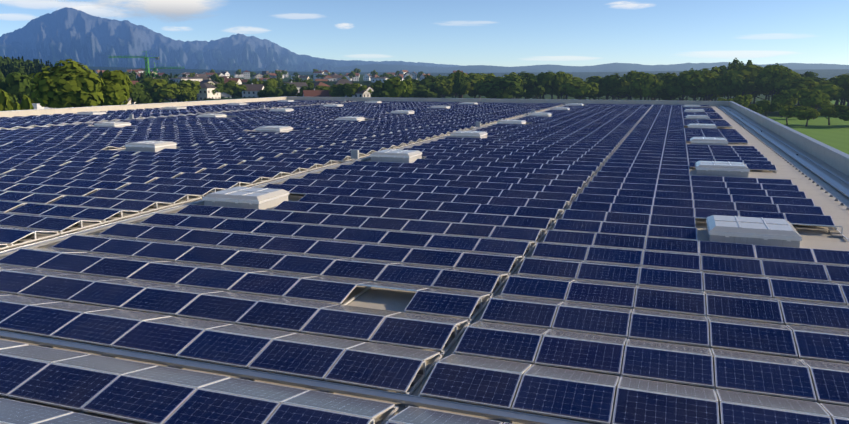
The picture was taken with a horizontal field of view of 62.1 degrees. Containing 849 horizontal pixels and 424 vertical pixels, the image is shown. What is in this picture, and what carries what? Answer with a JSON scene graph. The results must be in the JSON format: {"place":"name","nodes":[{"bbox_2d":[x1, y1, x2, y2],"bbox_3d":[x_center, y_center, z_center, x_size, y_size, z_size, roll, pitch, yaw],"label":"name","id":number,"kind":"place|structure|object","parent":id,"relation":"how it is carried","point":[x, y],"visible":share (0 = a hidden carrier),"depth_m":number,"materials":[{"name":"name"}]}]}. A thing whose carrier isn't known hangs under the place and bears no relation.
{"place":"outdoors","nodes":[
{"label":"outdoors","id":0,"kind":"place"},
{"bbox_2d":[0,15,30,18],"bbox_3d":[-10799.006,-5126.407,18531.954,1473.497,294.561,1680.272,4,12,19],"label":"cloud","id":1,"kind":"structure","parent":0,"point":[16,17],"depth_m":18568.87,"materials":[{"name":"white"}]},
{"bbox_2d":[0,0,111,11],"bbox_3d":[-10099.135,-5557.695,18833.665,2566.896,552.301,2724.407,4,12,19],"label":"cloud","id":2,"kind":"structure","parent":0,"point":[35,4],"depth_m":18806.49,"materials":[{"name":"white"}]},
{"bbox_2d":[51,0,119,16],"bbox_3d":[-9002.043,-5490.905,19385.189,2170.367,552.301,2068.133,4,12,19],"label":"cloud","id":3,"kind":"structure","parent":0,"point":[92,11],"depth_m":19363.19,"materials":[{"name":"white"}]},
{"bbox_2d":[94,0,210,18],"bbox_3d":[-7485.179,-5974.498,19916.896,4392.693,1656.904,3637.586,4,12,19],"label":"cloud","id":4,"kind":"structure","parent":0,"point":[173,9],"depth_m":20017.52,"materials":[{"name":"white"}]},
{"bbox_2d":[7,68,373,103],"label":"houses","id":5,"kind":"structure","parent":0,"point":[366,83],"depth_m":541.71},
{"bbox_2d":[0,7,459,71],"bbox_3d":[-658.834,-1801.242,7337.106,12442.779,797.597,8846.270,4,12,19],"label":"mountain","id":6,"kind":"structure","parent":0,"point":[79,36],"depth_m":6740.60,"materials":[{"name":"blue stone"}]},
{"bbox_2d":[232,28,265,32],"bbox_3d":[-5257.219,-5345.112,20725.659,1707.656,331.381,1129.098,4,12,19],"label":"cloud","id":7,"kind":"structure","parent":0,"point":[248,29],"depth_m":20740.35,"materials":[{"name":"white"}]},
{"bbox_2d":[0,96,848,423],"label":"warehouse roof","id":8,"kind":"structure","parent":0,"point":[830,158],"depth_m":34.10,"materials":[{"name":"grey metal"}]},
{"bbox_2d":[77,111,105,114],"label":"skylight","id":9,"kind":"object","parent":8,"relation":"on","point":[94,112],"visible":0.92,"depth_m":102.75,"materials":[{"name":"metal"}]},
{"bbox_2d":[94,122,130,126],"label":"skylight","id":10,"kind":"object","parent":8,"relation":"on","point":[111,124],"visible":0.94,"depth_m":78.83,"materials":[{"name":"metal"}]},
{"bbox_2d":[124,141,176,151],"bbox_3d":[-21.652,-5.229,55.875,3.040,0.655,2.740,4,12,19],"label":"skylight","id":11,"kind":"object","parent":8,"relation":"on","point":[148,146],"visible":0.94,"depth_m":54.91,"materials":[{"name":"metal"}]},
{"bbox_2d":[163,106,185,109],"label":"skylight","id":12,"kind":"object","parent":8,"relation":"on","point":[176,107],"visible":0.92,"depth_m":119.66,"materials":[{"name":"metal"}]},
{"bbox_2d":[197,114,226,117],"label":"skylight","id":13,"kind":"object","parent":8,"relation":"on","point":[214,115],"visible":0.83,"depth_m":95.98,"materials":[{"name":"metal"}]},
{"bbox_2d":[202,187,289,209],"bbox_3d":[-8.060,-0.634,32.010,3.040,0.655,2.740,4,12,19],"label":"skylight","id":14,"kind":"object","parent":8,"relation":"on","point":[253,198],"visible":0.92,"depth_m":31.13,"materials":[{"name":"plastic"}]},
{"bbox_2d":[255,126,292,133],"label":"skylight","id":15,"kind":"object","parent":8,"relation":"on","point":[278,129],"visible":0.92,"depth_m":71.95,"materials":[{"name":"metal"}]},
{"bbox_2d":[270,108,293,111],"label":"skylight","id":16,"kind":"object","parent":8,"relation":"on","point":[283,109],"visible":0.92,"depth_m":112.91,"materials":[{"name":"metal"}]},
{"bbox_2d":[336,117,364,121],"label":"skylight","id":17,"kind":"object","parent":8,"relation":"on","point":[359,119],"visible":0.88,"depth_m":89.05,"materials":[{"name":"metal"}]},
{"bbox_2d":[370,149,421,162],"bbox_3d":[-1.942,-3.915,49.050,3.040,0.655,2.740,4,12,19],"label":"skylight","id":18,"kind":"object","parent":8,"relation":"on","point":[398,156],"visible":0.96,"depth_m":48.09,"materials":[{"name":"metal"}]},
{"bbox_2d":[391,110,413,113],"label":"skylight","id":19,"kind":"object","parent":8,"relation":"on","point":[403,112],"visible":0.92,"depth_m":106.02,"materials":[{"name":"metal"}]},
{"bbox_2d":[0,100,848,423],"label":"solar panels","id":20,"kind":"object","parent":8,"relation":"on","point":[462,194],"visible":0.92,"depth_m":20.23,"materials":[{"name":"glass"}]},
{"bbox_2d":[0,102,848,423],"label":"cable tray","id":21,"kind":"object","parent":8,"relation":"on","point":[508,416],"visible":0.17,"depth_m":14.10,"materials":[{"name":"metal"}]},
{"bbox_2d":[0,105,848,423],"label":"pv mounting rails","id":22,"kind":"object","parent":8,"relation":"on","point":[454,335],"visible":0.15,"depth_m":24.66,"materials":[{"name":"metal"}]},
{"bbox_2d":[1,99,848,250],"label":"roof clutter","id":23,"kind":"object","parent":8,"relation":"on","point":[354,154],"visible":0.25,"depth_m":47.76,"materials":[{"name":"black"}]},
{"bbox_2d":[450,131,487,137],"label":"skylight","id":24,"kind":"object","parent":8,"relation":"on","point":[471,134],"visible":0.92,"depth_m":65.13,"materials":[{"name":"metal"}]},
{"bbox_2d":[497,120,525,123],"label":"skylight","id":25,"kind":"object","parent":8,"relation":"on","point":[512,122],"visible":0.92,"depth_m":82.15,"materials":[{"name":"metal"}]},
{"bbox_2d":[528,112,551,116],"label":"skylight","id":26,"kind":"object","parent":8,"relation":"on","point":[540,114],"visible":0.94,"depth_m":99.10,"materials":[{"name":"plastic"}]},
{"bbox_2d":[686,115,709,118],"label":"skylight","id":27,"kind":"object","parent":8,"relation":"on","point":[697,117],"visible":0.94,"depth_m":92.32,"materials":[{"name":"plastic"}]},
{"bbox_2d":[687,124,716,128],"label":"skylight","id":28,"kind":"object","parent":8,"relation":"on","point":[711,126],"visible":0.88,"depth_m":75.25,"materials":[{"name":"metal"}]},
{"bbox_2d":[690,137,728,144],"bbox_3d":[23.888,-5.882,59.265,3.040,0.655,2.740,4,12,19],"label":"skylight","id":29,"kind":"object","parent":8,"relation":"on","point":[707,141],"visible":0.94,"depth_m":58.23,"materials":[{"name":"plastic"}]},
{"bbox_2d":[693,161,750,177],"bbox_3d":[17.769,-2.601,42.225,3.040,0.655,2.740,4,12,19],"label":"skylight","id":30,"kind":"object","parent":8,"relation":"on","point":[723,169],"visible":0.96,"depth_m":41.21,"materials":[{"name":"plastic"}]},
{"bbox_2d":[703,215,801,248],"bbox_3d":[11.650,0.680,25.186,3.040,0.655,2.740,4,12,19],"label":"skylight","id":31,"kind":"object","parent":8,"relation":"on","point":[757,231],"visible":1,"depth_m":24.29,"materials":[{"name":"plastic"}]},
{"bbox_2d":[0,0,848,66],"label":"sky","id":32,"kind":"structure","parent":0,"point":[506,33],"materials":[{"name":"blue"}]},
{"bbox_2d":[53,66,848,79],"bbox_3d":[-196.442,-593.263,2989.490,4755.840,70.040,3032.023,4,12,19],"label":"hills","id":33,"kind":"structure","parent":0,"point":[827,73],"depth_m":3284.69,"materials":[{"name":"green plant"}]},
{"bbox_2d":[169,75,801,117],"bbox_3d":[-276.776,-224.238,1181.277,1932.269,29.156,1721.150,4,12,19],"label":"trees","id":34,"kind":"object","parent":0,"point":[772,114],"depth_m":542.59,"materials":[{"name":"green plant"}]},
{"bbox_2d":[108,51,158,73],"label":"tower crane","id":35,"kind":"object","parent":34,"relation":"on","point":[147,62],"visible":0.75,"depth_m":637.63,"materials":[{"name":"green paint"}]},
{"bbox_2d":[140,78,182,102],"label":"tree","id":36,"kind":"object","parent":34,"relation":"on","point":[159,90],"visible":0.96,"depth_m":345.35,"materials":[{"name":"green plant"}]},
{"bbox_2d":[147,62,184,74],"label":"tower crane","id":37,"kind":"object","parent":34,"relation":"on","point":[155,70],"visible":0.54,"depth_m":696.23,"materials":[{"name":"green paint"}]},
{"bbox_2d":[176,88,193,101],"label":"tree","id":38,"kind":"object","parent":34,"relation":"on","point":[185,95],"visible":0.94,"depth_m":365.28,"materials":[{"name":"green plant"}]},
{"bbox_2d":[170,77,202,82],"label":"building","id":39,"kind":"structure","parent":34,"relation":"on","point":[185,78],"depth_m":517.06,"materials":[{"name":"tile"}]},
{"bbox_2d":[174,81,200,100],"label":"tree","id":40,"kind":"object","parent":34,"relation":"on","point":[191,86],"visible":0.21,"depth_m":373.34,"materials":[{"name":"green plant"}]},
{"bbox_2d":[196,83,220,100],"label":"house","id":41,"kind":"structure","parent":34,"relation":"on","point":[206,89],"depth_m":387.53,"materials":[{"name":"paint"}]},
{"bbox_2d":[206,82,224,94],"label":"tree","id":42,"kind":"object","parent":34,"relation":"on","point":[220,88],"visible":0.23,"depth_m":394.19,"materials":[{"name":"green plant"}]},
{"bbox_2d":[217,80,246,96],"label":"tree","id":43,"kind":"object","parent":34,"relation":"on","point":[232,88],"visible":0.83,"depth_m":424.80,"materials":[{"name":"green plant"}]},
{"bbox_2d":[224,77,242,84],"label":"house","id":44,"kind":"structure","parent":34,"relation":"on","point":[238,80],"depth_m":540.50,"materials":[{"name":"tile"}]},
{"bbox_2d":[242,83,264,97],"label":"house","id":45,"kind":"structure","parent":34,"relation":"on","point":[252,90],"depth_m":425.85,"materials":[{"name":"tile"}]},
{"bbox_2d":[262,78,277,87],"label":"tree","id":46,"kind":"object","parent":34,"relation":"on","point":[271,81],"visible":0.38,"depth_m":443.04,"materials":[{"name":"green plant"}]},
{"bbox_2d":[257,85,283,97],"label":"tree","id":47,"kind":"object","parent":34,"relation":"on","point":[270,91],"visible":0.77,"depth_m":362.49,"materials":[{"name":"green plant"}]},
{"bbox_2d":[280,83,298,96],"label":"tree","id":48,"kind":"object","parent":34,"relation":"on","point":[288,89],"visible":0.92,"depth_m":411.75,"materials":[{"name":"green plant"}]},
{"bbox_2d":[283,81,307,96],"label":"house","id":49,"kind":"structure","parent":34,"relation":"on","point":[299,85],"depth_m":423.81,"materials":[{"name":"tile"}]},
{"bbox_2d":[295,86,313,96],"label":"tree","id":50,"kind":"object","parent":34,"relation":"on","point":[302,88],"visible":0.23,"depth_m":407.70,"materials":[{"name":"green plant"}]},
{"bbox_2d":[302,89,331,96],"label":"house","id":51,"kind":"structure","parent":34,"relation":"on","point":[315,93],"depth_m":387.08,"materials":[{"name":"tile"}]},
{"bbox_2d":[314,85,329,89],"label":"tree","id":52,"kind":"object","parent":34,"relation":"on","point":[320,87],"visible":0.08,"depth_m":401.79,"materials":[{"name":"green plant"}]},
{"bbox_2d":[331,83,349,96],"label":"tree","id":53,"kind":"object","parent":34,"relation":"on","point":[337,91],"visible":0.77,"depth_m":375.05,"materials":[{"name":"green plant"}]},
{"bbox_2d":[334,79,352,84],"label":"building roof","id":54,"kind":"structure","parent":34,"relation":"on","point":[342,81],"depth_m":457.37,"materials":[{"name":"tile"}]},
{"bbox_2d":[343,83,371,96],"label":"tree","id":55,"kind":"object","parent":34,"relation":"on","point":[352,89],"visible":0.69,"depth_m":369.11,"materials":[{"name":"green plant"}]},
{"bbox_2d":[345,85,373,96],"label":"house","id":56,"kind":"structure","parent":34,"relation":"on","point":[364,93],"depth_m":368.90,"materials":[{"name":"paint"}]},
{"bbox_2d":[370,80,394,97],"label":"tree","id":57,"kind":"object","parent":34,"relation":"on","point":[380,90],"visible":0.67,"depth_m":351.10,"materials":[{"name":"green plant"}]},
{"bbox_2d":[411,77,438,97],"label":"tree","id":58,"kind":"object","parent":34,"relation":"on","point":[425,81],"visible":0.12,"depth_m":402.86,"materials":[{"name":"green plant"}]},
{"bbox_2d":[409,81,441,97],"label":"tree","id":59,"kind":"object","parent":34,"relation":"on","point":[421,90],"visible":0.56,"depth_m":387.11,"materials":[{"name":"green plant"}]},
{"bbox_2d":[433,80,452,97],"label":"tree","id":60,"kind":"object","parent":34,"relation":"on","point":[443,88],"visible":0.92,"depth_m":388.81,"materials":[{"name":"green plant"}]},
{"bbox_2d":[452,70,467,96],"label":"tree","id":61,"kind":"object","parent":34,"relation":"on","point":[459,86],"visible":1,"depth_m":376.86,"materials":[{"name":"green plant"}]},
{"bbox_2d":[442,72,483,97],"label":"tree","id":62,"kind":"object","parent":34,"relation":"on","point":[471,80],"visible":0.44,"depth_m":397.35,"materials":[{"name":"green plant"}]},
{"bbox_2d":[473,73,495,98],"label":"tree","id":63,"kind":"object","parent":34,"relation":"on","point":[477,84],"visible":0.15,"depth_m":376.81,"materials":[{"name":"green plant"}]},
{"bbox_2d":[477,76,525,98],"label":"tree","id":64,"kind":"object","parent":34,"relation":"on","point":[499,87],"visible":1,"depth_m":362.34,"materials":[{"name":"green plant"}]},
{"bbox_2d":[502,72,522,98],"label":"tree","id":65,"kind":"object","parent":34,"relation":"on","point":[511,74],"visible":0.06,"depth_m":376.84,"materials":[{"name":"green plant"}]},
{"bbox_2d":[522,71,554,98],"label":"tree","id":66,"kind":"object","parent":34,"relation":"on","point":[541,83],"visible":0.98,"depth_m":376.51,"materials":[{"name":"green plant"}]},
{"bbox_2d":[553,70,571,98],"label":"tree","id":67,"kind":"object","parent":34,"relation":"on","point":[561,79],"visible":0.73,"depth_m":378.25,"materials":[{"name":"green plant"}]},
{"bbox_2d":[550,73,583,98],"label":"tree","id":68,"kind":"object","parent":34,"relation":"on","point":[570,76],"visible":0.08,"depth_m":435.57,"materials":[{"name":"green plant"}]},
{"bbox_2d":[562,80,598,99],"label":"tree","id":69,"kind":"object","parent":34,"relation":"on","point":[579,89],"visible":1,"depth_m":361.26,"materials":[{"name":"green plant"}]},
{"bbox_2d":[587,73,623,99],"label":"tree","id":70,"kind":"object","parent":34,"relation":"on","point":[611,81],"visible":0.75,"depth_m":373.65,"materials":[{"name":"green plant"}]},
{"bbox_2d":[607,81,630,99],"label":"tree","id":71,"kind":"object","parent":34,"relation":"on","point":[623,89],"visible":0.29,"depth_m":373.47,"materials":[{"name":"green plant"}]},
{"bbox_2d":[627,70,645,99],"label":"tree","id":72,"kind":"object","parent":34,"relation":"on","point":[634,93],"visible":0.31,"depth_m":367.95,"materials":[{"name":"green plant"}]},
{"bbox_2d":[630,73,665,99],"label":"tree","id":73,"kind":"object","parent":34,"relation":"on","point":[647,85],"visible":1,"depth_m":353.45,"materials":[{"name":"green plant"}]},
{"bbox_2d":[660,72,682,99],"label":"tree","id":74,"kind":"object","parent":34,"relation":"on","point":[671,83],"visible":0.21,"depth_m":357.26,"materials":[{"name":"green plant"}]},
{"bbox_2d":[656,71,703,100],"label":"tree","id":75,"kind":"object","parent":34,"relation":"on","point":[688,82],"visible":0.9,"depth_m":351.79,"materials":[{"name":"green plant"}]},
{"bbox_2d":[696,72,724,100],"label":"tree","id":76,"kind":"object","parent":34,"relation":"on","point":[707,88],"visible":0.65,"depth_m":354.19,"materials":[{"name":"green plant"}]},
{"bbox_2d":[710,65,726,100],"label":"tree","id":77,"kind":"object","parent":34,"relation":"on","point":[721,70],"visible":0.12,"depth_m":385.69,"materials":[{"name":"green plant"}]},
{"bbox_2d":[710,70,746,99],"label":"tree","id":78,"kind":"object","parent":34,"relation":"on","point":[734,86],"visible":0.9,"depth_m":348.30,"materials":[{"name":"green plant"}]},
{"bbox_2d":[732,58,743,97],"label":"tree","id":79,"kind":"object","parent":34,"relation":"on","point":[736,61],"visible":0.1,"depth_m":412.10,"materials":[{"name":"green plant"}]},
{"bbox_2d":[736,63,760,105],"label":"tree","id":80,"kind":"object","parent":34,"relation":"on","point":[749,75],"visible":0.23,"depth_m":365.79,"materials":[{"name":"green plant"}]},
{"bbox_2d":[743,91,770,99],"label":"tree","id":81,"kind":"object","parent":34,"relation":"on","point":[759,93],"visible":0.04,"depth_m":383.85,"materials":[{"name":"green plant"}]},
{"bbox_2d":[760,64,786,100],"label":"tree","id":82,"kind":"object","parent":34,"relation":"on","point":[769,71],"visible":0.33,"depth_m":343.99,"materials":[{"name":"green plant"}]},
{"bbox_2d":[754,70,794,112],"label":"tree","id":83,"kind":"object","parent":34,"relation":"on","point":[763,83],"visible":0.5,"depth_m":340.82,"materials":[{"name":"green plant"}]},
{"bbox_2d":[771,66,797,93],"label":"tree","id":84,"kind":"object","parent":34,"relation":"on","point":[789,70],"visible":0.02,"depth_m":360.41,"materials":[{"name":"green plant"}]},
{"bbox_2d":[770,90,799,116],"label":"tree","id":85,"kind":"object","parent":34,"relation":"on","point":[782,98],"visible":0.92,"depth_m":306.40,"materials":[{"name":"green plant"}]},
{"bbox_2d":[800,71,818,77],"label":"tree","id":86,"kind":"object","parent":34,"relation":"on","point":[808,74],"visible":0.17,"depth_m":432.78,"materials":[{"name":"green plant"}]},
{"bbox_2d":[780,81,842,100],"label":"tree","id":87,"kind":"object","parent":34,"relation":"on","point":[830,89],"visible":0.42,"depth_m":320.71,"materials":[{"name":"green plant"}]},
{"bbox_2d":[336,62,848,72],"bbox_3d":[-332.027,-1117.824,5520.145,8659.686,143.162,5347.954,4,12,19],"label":"hills","id":88,"kind":"structure","parent":0,"point":[618,67],"depth_m":6084.20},
{"bbox_2d":[613,2,648,7],"bbox_3d":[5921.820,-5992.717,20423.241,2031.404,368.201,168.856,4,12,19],"label":"cloud","id":89,"kind":"structure","parent":0,"point":[629,5],"depth_m":20436.59,"materials":[{"name":"white"}]},
{"bbox_2d":[707,51,781,56],"bbox_3d":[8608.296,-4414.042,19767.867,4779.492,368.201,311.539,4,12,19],"label":"cloud","id":90,"kind":"structure","parent":0,"point":[751,54],"depth_m":19631.35,"materials":[{"name":"white"}]},
{"bbox_2d":[768,100,848,154],"bbox_3d":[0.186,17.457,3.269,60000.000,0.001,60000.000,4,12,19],"label":"ground","id":91,"kind":"structure","parent":0,"point":[834,134],"depth_m":243.91,"materials":[{"name":"green plant"}]},
{"bbox_2d":[0,89,13,110],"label":"tree","id":92,"kind":"object","parent":91,"relation":"on","point":[6,104],"visible":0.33,"depth_m":127.59,"materials":[{"name":"green plant"}]},
{"bbox_2d":[0,72,38,104],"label":"tree","id":93,"kind":"object","parent":91,"relation":"on","point":[16,86],"visible":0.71,"depth_m":218.51,"materials":[{"name":"green plant"}]},
{"bbox_2d":[14,95,33,109],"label":"tree","id":94,"kind":"object","parent":91,"relation":"on","point":[26,103],"visible":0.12,"depth_m":116.17,"materials":[{"name":"green plant"}]},
{"bbox_2d":[32,103,50,108],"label":"house","id":95,"kind":"structure","parent":91,"relation":"on","point":[36,106],"depth_m":202.49,"materials":[{"name":"white glass"}]},
{"bbox_2d":[29,59,132,107],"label":"tree","id":96,"kind":"object","parent":91,"relation":"on","point":[69,84],"visible":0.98,"depth_m":145.04,"materials":[{"name":"green plant"}]},
{"bbox_2d":[128,82,151,103],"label":"tree","id":97,"kind":"object","parent":91,"relation":"on","point":[138,95],"visible":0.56,"depth_m":299.62,"materials":[{"name":"green plant"}]},
{"bbox_2d":[384,76,412,97],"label":"tree","id":98,"kind":"object","parent":91,"relation":"on","point":[396,86],"visible":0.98,"depth_m":321.01,"materials":[{"name":"green plant"}]},
{"bbox_2d":[730,94,752,107],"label":"tree","id":99,"kind":"object","parent":91,"relation":"on","point":[745,100],"visible":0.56,"depth_m":301.36,"materials":[{"name":"green plant"}]},
{"bbox_2d":[723,65,763,96],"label":"tree","id":100,"kind":"object","parent":91,"relation":"on","point":[748,89],"visible":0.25,"depth_m":365.17,"materials":[{"name":"green plant"}]},
{"bbox_2d":[748,104,763,113],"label":"tree","id":101,"kind":"object","parent":91,"relation":"on","point":[753,107],"visible":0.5,"depth_m":266.97,"materials":[{"name":"green plant"}]},
{"bbox_2d":[755,100,781,116],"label":"tree","id":102,"kind":"object","parent":91,"relation":"on","point":[765,105],"visible":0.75,"depth_m":274.18,"materials":[{"name":"green plant"}]},
{"bbox_2d":[779,105,795,124],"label":"tree","id":103,"kind":"object","parent":91,"relation":"on","point":[785,110],"visible":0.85,"depth_m":258.63,"materials":[{"name":"green plant"}]},
{"bbox_2d":[771,77,814,105],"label":"tree","id":104,"kind":"object","parent":91,"relation":"on","point":[783,84],"visible":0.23,"depth_m":330.99,"materials":[{"name":"green plant"}]},
{"bbox_2d":[789,106,819,125],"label":"tree","id":105,"kind":"object","parent":91,"relation":"on","point":[804,113],"visible":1,"depth_m":251.81,"materials":[{"name":"green plant"}]},
{"bbox_2d":[797,88,830,109],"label":"tree","id":106,"kind":"object","parent":91,"relation":"on","point":[814,99],"visible":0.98,"depth_m":292.42,"materials":[{"name":"green plant"}]},
{"bbox_2d":[811,77,827,107],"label":"tree","id":107,"kind":"object","parent":91,"relation":"on","point":[817,79],"depth_m":394.65,"materials":[{"name":"green plant"}]},
{"bbox_2d":[820,95,841,110],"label":"tree","id":108,"kind":"object","parent":91,"relation":"on","point":[835,97],"visible":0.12,"depth_m":326.42,"materials":[{"name":"green plant"}]},
{"bbox_2d":[819,103,845,124],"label":"tree","id":109,"kind":"object","parent":91,"relation":"on","point":[827,110],"visible":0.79,"depth_m":256.03,"materials":[{"name":"green plant"}]},
{"bbox_2d":[818,77,848,104],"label":"tree","id":110,"kind":"object","parent":91,"relation":"on","point":[845,92],"visible":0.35,"depth_m":339.31,"materials":[{"name":"green plant"}]},
{"bbox_2d":[828,73,848,104],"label":"tree","id":111,"kind":"object","parent":91,"relation":"on","point":[837,78],"visible":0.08,"depth_m":342.57,"materials":[{"name":"green plant"}]},
{"bbox_2d":[833,105,848,120],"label":"tree","id":112,"kind":"object","parent":91,"relation":"on","point":[843,110],"visible":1,"depth_m":245.81,"materials":[{"name":"green plant"}]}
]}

